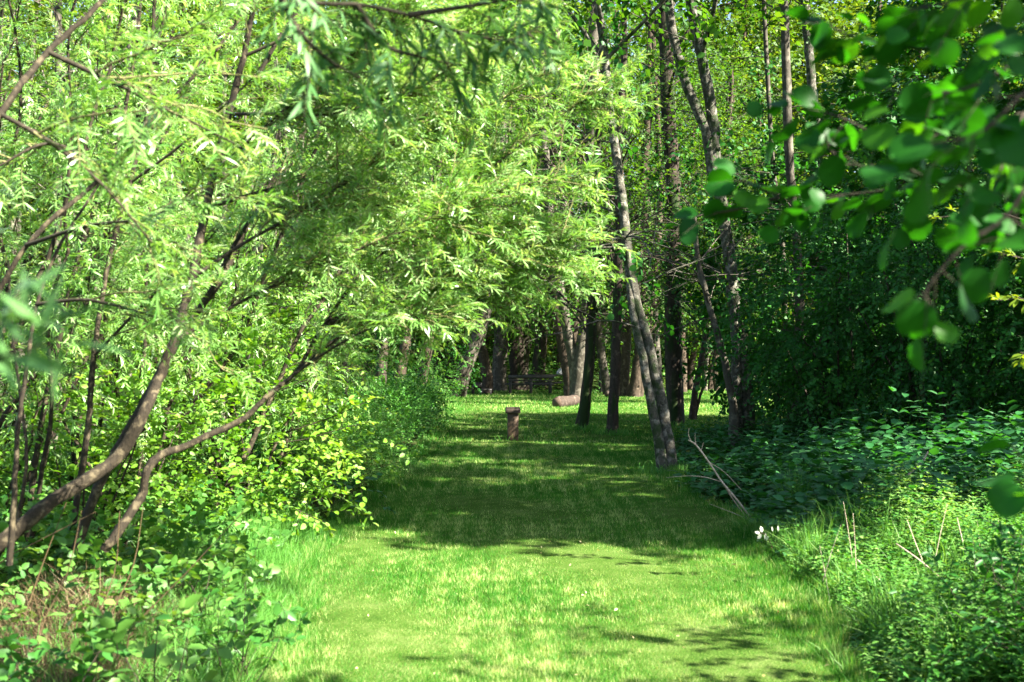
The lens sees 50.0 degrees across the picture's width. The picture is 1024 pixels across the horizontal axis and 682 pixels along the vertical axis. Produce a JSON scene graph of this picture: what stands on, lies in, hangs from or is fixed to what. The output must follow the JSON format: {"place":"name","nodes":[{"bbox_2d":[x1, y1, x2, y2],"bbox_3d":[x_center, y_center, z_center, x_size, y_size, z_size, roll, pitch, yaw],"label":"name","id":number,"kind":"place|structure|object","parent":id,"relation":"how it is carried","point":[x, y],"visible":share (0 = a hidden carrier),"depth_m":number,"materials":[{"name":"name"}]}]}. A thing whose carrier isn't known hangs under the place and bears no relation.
{"place":"outdoors","nodes":[
{"label":"outdoors","id":0,"kind":"place"},
{"bbox_2d":[0,488,347,681],"bbox_3d":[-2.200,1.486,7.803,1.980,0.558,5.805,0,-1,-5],"label":"tall grass","id":1,"kind":"structure","parent":0,"point":[289,545],"depth_m":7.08,"materials":[{"name":"green plant"}]},
{"bbox_2d":[248,0,574,157],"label":"willow bough","id":2,"kind":"object","parent":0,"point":[325,63],"visible":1,"depth_m":2.93,"materials":[{"name":"green plant"}]},
{"bbox_2d":[4,0,994,210],"label":"sky","id":3,"kind":"structure","parent":0,"point":[32,0],"materials":[{"name":"white"}]},
{"bbox_2d":[0,221,1022,681],"bbox_3d":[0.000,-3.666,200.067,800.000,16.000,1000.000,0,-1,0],"label":"ground","id":4,"kind":"structure","parent":0,"point":[358,487],"depth_m":18.56,"materials":[{"name":"soil"}]},
{"bbox_2d":[18,502,66,643],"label":"dead stalk","id":5,"kind":"object","parent":4,"relation":"on","point":[39,572],"visible":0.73,"depth_m":5.61,"materials":[{"name":"plant"}]},
{"bbox_2d":[0,512,94,562],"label":"dead stalk","id":6,"kind":"object","parent":4,"relation":"on","point":[45,537],"visible":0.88,"depth_m":5.28,"materials":[{"name":"plant"}]},
{"bbox_2d":[37,510,81,671],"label":"dead stalk","id":7,"kind":"object","parent":4,"relation":"on","point":[59,589],"visible":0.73,"depth_m":5.31,"materials":[{"name":"plant"}]},
{"bbox_2d":[0,0,123,412],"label":"maple tree","id":8,"kind":"object","parent":4,"relation":"on","point":[28,107],"visible":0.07,"depth_m":30.07,"materials":[{"name":"green plant"}]},
{"bbox_2d":[0,261,133,405],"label":"willow sprig","id":9,"kind":"object","parent":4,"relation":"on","point":[33,359],"visible":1,"depth_m":1.25,"materials":[{"name":"green plant"}]},
{"bbox_2d":[0,0,158,410],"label":"hazel tree","id":10,"kind":"object","parent":4,"relation":"on","point":[39,29],"visible":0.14,"depth_m":15.70,"materials":[{"name":"green plant"}]},
{"bbox_2d":[0,611,179,681],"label":"dogwood plant","id":11,"kind":"object","parent":4,"relation":"on","point":[8,668],"visible":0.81,"depth_m":4.54,"materials":[{"name":"green plant"}]},
{"bbox_2d":[82,511,119,655],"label":"dead stalk","id":12,"kind":"object","parent":4,"relation":"on","point":[114,570],"visible":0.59,"depth_m":5.29,"materials":[{"name":"plant"}]},
{"bbox_2d":[0,0,219,418],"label":"maple tree","id":13,"kind":"object","parent":4,"relation":"on","point":[36,14],"visible":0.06,"depth_m":25.04,"materials":[{"name":"green plant"}]},
{"bbox_2d":[112,508,142,613],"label":"dead stalk","id":14,"kind":"object","parent":4,"relation":"on","point":[132,566],"visible":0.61,"depth_m":5.48,"materials":[{"name":"plant"}]},
{"bbox_2d":[48,594,232,681],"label":"dogwood plant","id":15,"kind":"object","parent":4,"relation":"on","point":[152,650],"visible":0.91,"depth_m":4.58,"materials":[{"name":"green plant"}]},
{"bbox_2d":[0,0,292,435],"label":"hazel tree","id":16,"kind":"object","parent":4,"relation":"on","point":[63,80],"visible":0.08,"depth_m":20.08,"materials":[{"name":"green plant"}]},
{"bbox_2d":[0,332,294,559],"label":"hornbeam bush","id":17,"kind":"object","parent":4,"relation":"on","point":[126,466],"visible":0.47,"depth_m":8.49,"materials":[{"name":"green plant"}]},
{"bbox_2d":[0,554,295,681],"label":"dry grass","id":18,"kind":"structure","parent":4,"relation":"on","point":[39,611],"depth_m":5.67,"materials":[{"name":"plant"}]},
{"bbox_2d":[125,511,243,665],"bbox_3d":[-1.573,1.271,5.286,0.556,0.902,0.034,0,-1,-6],"label":"dead stalk","id":19,"kind":"object","parent":4,"relation":"on","point":[177,582],"visible":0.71,"depth_m":5.29,"materials":[{"name":"plant"}]},
{"bbox_2d":[107,510,267,656],"bbox_3d":[-1.740,1.367,5.956,0.776,0.775,1.385,0,-1,-9],"label":"dogwood plant","id":20,"kind":"object","parent":4,"relation":"on","point":[145,584],"visible":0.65,"depth_m":5.98,"materials":[{"name":"green plant"}]},
{"bbox_2d":[0,0,421,454],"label":"hazel tree","id":21,"kind":"object","parent":4,"relation":"on","point":[59,15],"visible":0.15,"depth_m":13.53,"materials":[{"name":"green plant"}]},
{"bbox_2d":[75,212,372,515],"bbox_3d":[-3.007,0.466,11.374,3.042,3.593,3.209,0,-1,0],"label":"hornbeam bush","id":22,"kind":"object","parent":4,"relation":"on","point":[287,318],"visible":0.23,"depth_m":11.12,"materials":[{"name":"green plant"}]},
{"bbox_2d":[0,367,452,648],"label":"undergrowth","id":23,"kind":"object","parent":4,"relation":"on","point":[64,537],"visible":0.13,"depth_m":7.34,"materials":[{"name":"green plant"}]},
{"bbox_2d":[69,286,409,540],"bbox_3d":[-2.470,0.902,9.962,3.265,2.773,2.840,0,-1,0],"label":"hornbeam bush","id":24,"kind":"object","parent":4,"relation":"on","point":[330,456],"visible":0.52,"depth_m":9.50,"materials":[{"name":"green plant"}]},
{"bbox_2d":[169,561,310,681],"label":"dogwood plant","id":25,"kind":"object","parent":4,"relation":"on","point":[271,569],"visible":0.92,"depth_m":5.25,"materials":[{"name":"green plant"}]},
{"bbox_2d":[3,0,487,442],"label":"hazel tree","id":26,"kind":"object","parent":4,"relation":"on","point":[261,248],"visible":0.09,"depth_m":17.50,"materials":[{"name":"green plant"}]},
{"bbox_2d":[0,0,525,562],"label":"willow thicket","id":27,"kind":"object","parent":4,"relation":"on","point":[86,280],"visible":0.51,"depth_m":8.90,"materials":[{"name":"green plant"}]},
{"bbox_2d":[163,0,387,410],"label":"maple tree","id":28,"kind":"object","parent":4,"relation":"on","point":[276,232],"visible":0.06,"depth_m":30.02,"materials":[{"name":"green plant"}]},
{"bbox_2d":[166,0,468,418],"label":"maple tree","id":29,"kind":"object","parent":4,"relation":"on","point":[282,291],"visible":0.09,"depth_m":24.87,"materials":[{"name":"green plant"}]},
{"bbox_2d":[254,414,399,518],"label":"leafy shrub","id":30,"kind":"object","parent":4,"relation":"on","point":[348,486],"visible":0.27,"depth_m":11.41,"materials":[{"name":"green plant"}]},
{"bbox_2d":[0,0,661,565],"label":"willow tree","id":31,"kind":"object","parent":4,"relation":"on","point":[466,198],"visible":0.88,"depth_m":5.87,"materials":[{"name":"green plant"}]},
{"bbox_2d":[272,377,436,493],"bbox_3d":[-1.970,1.320,13.712,2.073,1.759,2.455,0,-1,0],"label":"feathery shrub","id":32,"kind":"object","parent":4,"relation":"on","point":[379,430],"visible":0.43,"depth_m":13.46,"materials":[{"name":"green plant"}]},
{"bbox_2d":[287,327,440,418],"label":"dark shrub","id":33,"kind":"object","parent":4,"relation":"on","point":[351,333],"visible":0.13,"depth_m":27.44,"materials":[{"name":"green plant"}]},
{"bbox_2d":[305,365,449,462],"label":"feathery shrub","id":34,"kind":"object","parent":4,"relation":"on","point":[389,394],"visible":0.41,"depth_m":17.29,"materials":[{"name":"green plant"}]},
{"bbox_2d":[236,0,538,384],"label":"woodland tree","id":35,"kind":"object","parent":4,"relation":"on","point":[381,365],"visible":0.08,"depth_m":32.96,"materials":[{"name":"green plant"}]},
{"bbox_2d":[248,0,562,403],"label":"woodland tree","id":36,"kind":"object","parent":4,"relation":"on","point":[402,344],"visible":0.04,"depth_m":34.90,"materials":[{"name":"green plant"}]},
{"bbox_2d":[360,360,464,438],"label":"feathery shrub","id":37,"kind":"object","parent":4,"relation":"on","point":[409,386],"visible":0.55,"depth_m":22.79,"materials":[{"name":"green plant"}]},
{"bbox_2d":[295,0,560,382],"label":"woodland tree","id":38,"kind":"object","parent":4,"relation":"on","point":[430,351],"visible":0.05,"depth_m":39.25,"materials":[{"name":"green plant"}]},
{"bbox_2d":[405,346,473,397],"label":"leafy shrub","id":39,"kind":"object","parent":4,"relation":"on","point":[451,376],"visible":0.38,"depth_m":40.86,"materials":[{"name":"green plant"}]},
{"bbox_2d":[370,95,527,385],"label":"woodland tree","id":40,"kind":"object","parent":4,"relation":"on","point":[437,351],"visible":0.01,"depth_m":53.85,"materials":[{"name":"green plant"}]},
{"bbox_2d":[62,323,933,389],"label":"undergrowth","id":41,"kind":"object","parent":4,"relation":"on","point":[544,361],"visible":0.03,"depth_m":57.69,"materials":[{"name":"green plant"}]},
{"bbox_2d":[416,39,581,390],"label":"forked tree","id":42,"kind":"object","parent":4,"relation":"on","point":[518,362],"visible":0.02,"depth_m":50.71,"materials":[{"name":"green plant"}]},
{"bbox_2d":[422,33,606,390],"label":"beech tree","id":43,"kind":"object","parent":4,"relation":"on","point":[499,369],"visible":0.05,"depth_m":49.73,"materials":[{"name":"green plant"}]},
{"bbox_2d":[475,46,632,387],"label":"woodland tree","id":44,"kind":"object","parent":4,"relation":"on","point":[537,361],"visible":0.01,"depth_m":54.75,"materials":[{"name":"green plant"}]},
{"bbox_2d":[338,0,827,469],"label":"alder tree","id":45,"kind":"object","parent":4,"relation":"on","point":[659,419],"visible":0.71,"depth_m":15.05,"materials":[{"name":"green plant"}]},
{"bbox_2d":[538,32,763,381],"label":"woodland tree","id":46,"kind":"object","parent":4,"relation":"on","point":[657,343],"visible":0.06,"depth_m":45.90,"materials":[{"name":"green plant"}]},
{"bbox_2d":[561,12,760,348],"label":"woodland tree","id":47,"kind":"object","parent":4,"relation":"on","point":[678,140],"visible":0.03,"depth_m":49.85,"materials":[{"name":"green plant"}]},
{"bbox_2d":[572,0,793,392],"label":"woodland tree","id":48,"kind":"object","parent":4,"relation":"on","point":[684,356],"visible":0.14,"depth_m":47.84,"materials":[{"name":"green plant"}]},
{"bbox_2d":[581,97,819,445],"bbox_3d":[3.155,-0.970,18.996,4.223,5.734,4.455,0,-1,0],"label":"alder tree","id":49,"kind":"object","parent":4,"relation":"on","point":[732,403],"visible":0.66,"depth_m":18.37,"materials":[{"name":"brown plant"}]},
{"bbox_2d":[614,83,803,389],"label":"forked tree","id":50,"kind":"object","parent":4,"relation":"on","point":[691,363],"visible":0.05,"depth_m":50.89,"materials":[{"name":"green plant"}]},
{"bbox_2d":[666,431,752,521],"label":"dead branch","id":51,"kind":"object","parent":4,"relation":"on","point":[725,486],"visible":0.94,"depth_m":10.58,"materials":[{"name":"grey wood"}]},
{"bbox_2d":[625,73,800,390],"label":"woodland tree","id":52,"kind":"object","parent":4,"relation":"on","point":[710,385],"visible":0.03,"depth_m":51.86,"materials":[{"name":"green plant"}]},
{"bbox_2d":[636,45,804,389],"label":"woodland tree","id":53,"kind":"object","parent":4,"relation":"on","point":[740,117],"visible":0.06,"depth_m":49.75,"materials":[{"name":"green plant"}]},
{"bbox_2d":[608,0,852,445],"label":"alder tree","id":54,"kind":"object","parent":4,"relation":"on","point":[710,132],"visible":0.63,"depth_m":18.97,"materials":[{"name":"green plant"}]},
{"bbox_2d":[623,89,841,390],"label":"woodland tree","id":55,"kind":"object","parent":4,"relation":"on","point":[707,359],"visible":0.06,"depth_m":49.88,"materials":[{"name":"green plant"}]},
{"bbox_2d":[495,403,1023,681],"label":"tall grass","id":56,"kind":"structure","parent":4,"relation":"on","point":[877,616],"depth_m":7.56,"materials":[{"name":"green plant"}]},
{"bbox_2d":[643,0,881,364],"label":"alder tree","id":57,"kind":"object","parent":4,"relation":"on","point":[787,88],"visible":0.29,"depth_m":22.00,"materials":[{"name":"brown plant"}]},
{"bbox_2d":[755,526,778,546],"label":"flower","id":58,"kind":"object","parent":4,"relation":"on","point":[759,535],"visible":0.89,"depth_m":8.73,"materials":[{"name":"plant"}]},
{"bbox_2d":[682,0,863,396],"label":"alder tree","id":59,"kind":"object","parent":4,"relation":"on","point":[768,71],"visible":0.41,"depth_m":23.22,"materials":[{"name":"green plant"}]},
{"bbox_2d":[667,124,916,428],"bbox_3d":[6.157,-1.062,23.675,5.395,6.581,4.550,0,-1,0],"label":"elm bush","id":60,"kind":"object","parent":4,"relation":"on","point":[719,377],"visible":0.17,"depth_m":23.20,"materials":[{"name":"green plant"}]},
{"bbox_2d":[655,227,946,441],"bbox_3d":[5.808,-0.198,19.769,5.934,4.758,4.130,0,-1,-8],"label":"tree","id":61,"kind":"object","parent":4,"relation":"on","point":[820,339],"visible":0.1,"depth_m":19.75,"materials":[{"name":"brown plant"}]},
{"bbox_2d":[733,0,881,410],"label":"alder tree","id":62,"kind":"object","parent":4,"relation":"on","point":[810,70],"visible":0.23,"depth_m":24.51,"materials":[{"name":"brown plant"}]},
{"bbox_2d":[812,446,826,484],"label":"tall herb","id":63,"kind":"object","parent":4,"relation":"on","point":[821,454],"visible":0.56,"depth_m":11.18,"materials":[{"name":"green plant"}]},
{"bbox_2d":[659,0,1023,517],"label":"alder tree","id":64,"kind":"object","parent":4,"relation":"on","point":[976,220],"visible":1,"depth_m":2.08,"materials":[{"name":"green plant"}]},
{"bbox_2d":[711,182,979,445],"bbox_3d":[5.129,-0.256,17.263,4.040,4.563,3.946,1,-1,-38],"label":"elm bush","id":65,"kind":"object","parent":4,"relation":"on","point":[816,381],"visible":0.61,"depth_m":16.83,"materials":[{"name":"green plant"}]},
{"bbox_2d":[668,386,1023,559],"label":"ground cover","id":66,"kind":"object","parent":4,"relation":"on","point":[901,447],"visible":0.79,"depth_m":11.57,"materials":[{"name":"green plant"}]},
{"bbox_2d":[876,451,927,510],"bbox_3d":[3.537,1.278,9.982,0.504,0.551,0.027,0,-1,0],"label":"broken stick","id":67,"kind":"object","parent":66,"relation":"on","point":[912,470],"visible":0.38,"depth_m":9.98,"materials":[{"name":"brown wood"}]},
{"bbox_2d":[750,288,1011,439],"bbox_3d":[6.761,0.875,19.614,5.561,3.667,3.797,0,-1,0],"label":"elm bush","id":68,"kind":"object","parent":4,"relation":"on","point":[809,339],"visible":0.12,"depth_m":19.04,"materials":[{"name":"green plant"}]},
{"bbox_2d":[761,455,1023,681],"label":"herb carpet","id":69,"kind":"object","parent":4,"relation":"on","point":[960,604],"visible":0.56,"depth_m":6.77,"materials":[{"name":"green plant"}]},
{"bbox_2d":[823,526,840,579],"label":"dry stalk","id":70,"kind":"object","parent":69,"relation":"on","point":[830,555],"visible":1,"depth_m":6.35,"materials":[{"name":"beige plant"}]},
{"bbox_2d":[772,107,1023,456],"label":"elm bush","id":71,"kind":"object","parent":4,"relation":"on","point":[933,376],"visible":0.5,"depth_m":15.07,"materials":[{"name":"green plant"}]},
{"bbox_2d":[787,0,1023,416],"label":"elm bush","id":72,"kind":"object","parent":4,"relation":"on","point":[1002,104],"visible":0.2,"depth_m":18.83,"materials":[{"name":"green plant"}]},
{"bbox_2d":[790,16,1022,395],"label":"elm bush","id":73,"kind":"object","parent":4,"relation":"on","point":[1002,59],"visible":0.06,"depth_m":24.59,"materials":[{"name":"green plant"}]},
{"bbox_2d":[907,520,926,572],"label":"dry stalk","id":74,"kind":"object","parent":4,"relation":"on","point":[916,545],"visible":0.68,"depth_m":7.47,"materials":[{"name":"beige plant"}]},
{"bbox_2d":[896,543,938,575],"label":"dry stalk","id":75,"kind":"object","parent":4,"relation":"on","point":[914,556],"visible":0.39,"depth_m":7.10,"materials":[{"name":"beige plant"}]},
{"bbox_2d":[889,522,1023,681],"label":"dark bush","id":76,"kind":"object","parent":4,"relation":"on","point":[994,556],"visible":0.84,"depth_m":5.35,"materials":[{"name":"green plant"}]},
{"bbox_2d":[952,463,966,508],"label":"tall herb","id":77,"kind":"object","parent":4,"relation":"on","point":[956,478],"visible":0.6,"depth_m":9.78,"materials":[{"name":"green plant"}]},
{"bbox_2d":[906,196,1023,436],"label":"elm bush","id":78,"kind":"object","parent":4,"relation":"on","point":[998,378],"visible":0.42,"depth_m":14.32,"materials":[{"name":"green plant"}]},
{"bbox_2d":[919,279,1023,420],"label":"elm bush","id":79,"kind":"object","parent":4,"relation":"on","point":[990,390],"visible":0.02,"depth_m":18.21,"materials":[{"name":"green plant"}]},
{"bbox_2d":[929,204,1023,368],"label":"oak sapling","id":80,"kind":"object","parent":4,"relation":"on","point":[1015,301],"visible":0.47,"depth_m":7.05,"materials":[{"name":"green plant"}]},
{"bbox_2d":[952,511,1023,600],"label":"dark bush","id":81,"kind":"object","parent":4,"relation":"on","point":[1011,529],"visible":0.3,"depth_m":6.09,"materials":[{"name":"green plant"}]},
{"bbox_2d":[3,0,1023,378],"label":"wood","id":82,"kind":"object","parent":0,"point":[823,72],"depth_m":59.29,"materials":[{"name":"green plant"}]},
{"bbox_2d":[218,386,887,681],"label":"lawn","id":83,"kind":"structure","parent":0,"point":[362,619],"depth_m":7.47,"materials":[{"name":"green plant"}]},
{"bbox_2d":[369,71,581,393],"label":"woodland tree","id":84,"kind":"object","parent":83,"relation":"on","point":[484,360],"visible":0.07,"depth_m":46.31,"materials":[{"name":"green plant"}]},
{"bbox_2d":[471,382,491,393],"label":"wooden lounger","id":85,"kind":"object","parent":83,"relation":"on","point":[478,384],"visible":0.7,"depth_m":45.36,"materials":[{"name":"brown wood"}]},
{"bbox_2d":[385,12,603,396],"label":"woodland tree","id":86,"kind":"object","parent":83,"relation":"on","point":[478,342],"visible":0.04,"depth_m":42.79,"materials":[{"name":"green plant"}]},
{"bbox_2d":[444,335,485,396],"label":"ivy shrub","id":87,"kind":"object","parent":86,"relation":"attached to","point":[466,378],"visible":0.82,"depth_m":42.53,"materials":[{"name":"green plant"}]},
{"bbox_2d":[505,407,520,440],"bbox_3d":[0.016,1.588,20.680,0.275,0.681,0.275,0,-1,-3],"label":"wooden post","id":88,"kind":"object","parent":83,"relation":"on","point":[512,413],"visible":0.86,"depth_m":20.58,"materials":[{"name":"brown wood"}]},
{"bbox_2d":[505,375,553,393],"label":"park bench","id":89,"kind":"object","parent":83,"relation":"on","point":[531,380],"visible":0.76,"depth_m":46.10,"materials":[{"name":"brown wood"}]},
{"bbox_2d":[525,374,563,392],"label":"picnic table","id":90,"kind":"object","parent":83,"relation":"on","point":[547,382],"visible":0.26,"depth_m":47.06,"materials":[{"name":"brown wood"}]},
{"bbox_2d":[451,1,679,395],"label":"forked tree","id":91,"kind":"object","parent":83,"relation":"on","point":[561,347],"visible":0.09,"depth_m":42.76,"materials":[{"name":"green plant"}]},
{"bbox_2d":[552,395,579,407],"bbox_3d":[1.717,1.922,34.675,0.403,0.420,1.245,0,-1,32],"label":"cut log","id":92,"kind":"object","parent":83,"relation":"on","point":[567,401],"visible":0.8,"depth_m":34.35,"materials":[{"name":"brown wood"}]},
{"bbox_2d":[554,374,600,393],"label":"shrub","id":93,"kind":"object","parent":83,"relation":"on","point":[563,385],"visible":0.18,"depth_m":44.46,"materials":[{"name":"green plant"}]},
{"bbox_2d":[442,0,718,396],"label":"beech tree","id":94,"kind":"object","parent":83,"relation":"on","point":[575,356],"visible":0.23,"depth_m":35.42,"materials":[{"name":"green plant"}]},
{"bbox_2d":[476,32,705,393],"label":"woodland tree","id":95,"kind":"object","parent":83,"relation":"on","point":[601,356],"visible":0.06,"depth_m":44.87,"materials":[{"name":"green plant"}]},
{"bbox_2d":[355,513,829,675],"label":"leaf litter","id":96,"kind":"object","parent":83,"relation":"on","point":[582,594],"visible":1,"depth_m":6.79,"materials":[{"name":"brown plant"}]},
{"bbox_2d":[448,15,744,427],"bbox_3d":[1.994,-2.676,24.589,7.762,9.541,6.777,0,-1,0],"label":"young tree","id":97,"kind":"object","parent":83,"relation":"on","point":[583,415],"visible":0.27,"depth_m":23.93,"materials":[{"name":"green plant"}]},
{"bbox_2d":[512,58,707,391],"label":"woodland tree","id":98,"kind":"object","parent":83,"relation":"on","point":[599,383],"visible":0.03,"depth_m":47.95,"materials":[{"name":"green plant"}]},
{"bbox_2d":[440,0,781,432],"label":"young tree","id":99,"kind":"object","parent":83,"relation":"on","point":[613,397],"visible":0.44,"depth_m":22.36,"materials":[{"name":"green plant"}]},
{"bbox_2d":[518,0,750,396],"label":"woodland tree","id":100,"kind":"object","parent":83,"relation":"on","point":[625,361],"visible":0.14,"depth_m":42.86,"materials":[{"name":"green plant"}]},
{"bbox_2d":[526,7,761,396],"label":"woodland tree","id":101,"kind":"object","parent":83,"relation":"on","point":[635,388],"visible":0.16,"depth_m":42.37,"materials":[{"name":"green plant"}]},
{"bbox_2d":[502,0,813,426],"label":"dark tree","id":102,"kind":"object","parent":83,"relation":"on","point":[675,370],"visible":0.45,"depth_m":24.91,"materials":[{"name":"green plant"}]},
{"bbox_2d":[608,180,807,419],"bbox_3d":[4.990,-0.871,27.787,5.210,6.062,5.758,0,-1,0],"label":"young tree","id":103,"kind":"object","parent":83,"relation":"on","point":[694,406],"visible":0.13,"depth_m":27.45,"materials":[{"name":"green plant"}]},
{"bbox_2d":[631,26,828,391],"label":"woodland tree","id":104,"kind":"object","parent":83,"relation":"on","point":[731,75],"visible":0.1,"depth_m":48.81,"materials":[{"name":"green plant"}]}
]}

